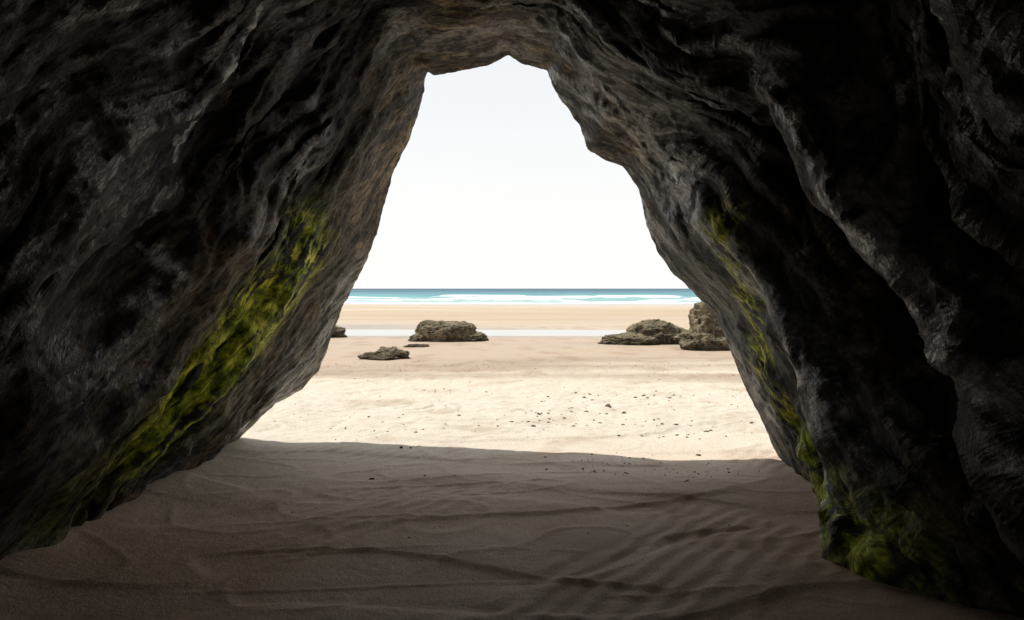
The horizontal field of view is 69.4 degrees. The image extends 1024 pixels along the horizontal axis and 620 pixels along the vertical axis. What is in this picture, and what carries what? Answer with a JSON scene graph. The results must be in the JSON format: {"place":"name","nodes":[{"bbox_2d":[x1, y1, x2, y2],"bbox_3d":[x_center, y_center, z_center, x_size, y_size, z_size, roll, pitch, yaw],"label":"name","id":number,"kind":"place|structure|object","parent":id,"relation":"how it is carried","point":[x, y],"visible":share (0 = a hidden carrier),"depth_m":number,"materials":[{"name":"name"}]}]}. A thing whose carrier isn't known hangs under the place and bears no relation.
{"place":"outdoors","nodes":[
{"label":"outdoors","id":0,"kind":"place"},
{"bbox_2d":[345,329,625,335],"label":"tidal pool water","id":1,"kind":"structure","parent":0,"point":[379,332],"depth_m":25.62,"materials":[{"name":"grey liquid"}]},
{"bbox_2d":[0,304,1023,619],"bbox_3d":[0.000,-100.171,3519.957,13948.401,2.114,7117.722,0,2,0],"label":"beach sand ground","id":2,"kind":"structure","parent":0,"point":[556,534],"depth_m":5.09,"materials":[{"name":"beige sand"}]},
{"bbox_2d":[331,325,346,337],"bbox_3d":[-5.800,0.717,22.923,1.398,0.599,1.173,0,2,0],"label":"beach boulder","id":3,"kind":"object","parent":2,"relation":"on","point":[338,331],"visible":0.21,"depth_m":22.65,"materials":[{"name":"stone"}]},
{"bbox_2d":[357,346,409,359],"bbox_3d":[-2.705,0.970,15.848,1.019,0.378,0.845,-2,2,-45],"label":"beach rock","id":4,"kind":"object","parent":2,"relation":"on","point":[389,353],"visible":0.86,"depth_m":15.70,"materials":[{"name":"stone"}]},
{"bbox_2d":[403,344,429,346],"bbox_3d":[-2.448,0.926,19.035,0.776,0.122,0.490,0,2,0],"label":"beach rock","id":5,"kind":"object","parent":2,"relation":"on","point":[417,345],"visible":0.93,"depth_m":18.89,"materials":[{"name":"stone"}]},
{"bbox_2d":[408,320,488,341],"bbox_3d":[-1.828,0.738,21.338,2.397,0.935,1.506,0,2,0],"label":"beach boulder","id":6,"kind":"object","parent":2,"relation":"on","point":[442,331],"visible":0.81,"depth_m":20.78,"materials":[{"name":"stone"}]},
{"bbox_2d":[163,358,781,537],"bbox_3d":[-0.048,1.187,10.244,9.867,0.105,11.607,0,2,0],"label":"seaweed debris","id":7,"kind":"object","parent":2,"relation":"on","point":[607,405],"visible":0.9,"depth_m":8.28,"materials":[{"name":"brown plant"}]},
{"bbox_2d":[0,0,1023,617],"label":"sea cave rock","id":8,"kind":"object","parent":2,"relation":"on","point":[192,196],"visible":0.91,"depth_m":4.18,"materials":[{"name":"grey stone"}]},
{"bbox_2d":[598,319,686,344],"bbox_3d":[3.652,0.720,20.200,2.658,0.959,1.475,0,2,-16],"label":"beach boulder","id":9,"kind":"object","parent":2,"relation":"on","point":[653,332],"visible":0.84,"depth_m":19.78,"materials":[{"name":"stone"}]},
{"bbox_2d":[679,301,730,350],"bbox_3d":[5.437,0.596,18.493,2.678,1.762,1.596,-1,2,-20],"label":"beach boulder","id":10,"kind":"object","parent":2,"relation":"on","point":[704,332],"visible":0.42,"depth_m":17.97,"materials":[{"name":"stone"}]},
{"bbox_2d":[352,55,688,288],"label":"sky","id":11,"kind":"structure","parent":0,"point":[496,183],"materials":[{"name":"white"}]},
{"bbox_2d":[344,289,700,303],"bbox_3d":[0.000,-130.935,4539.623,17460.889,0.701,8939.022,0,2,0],"label":"sea water","id":12,"kind":"structure","parent":0,"point":[522,296],"depth_m":130.19,"materials":[{"name":"teal liquid"}]}
]}

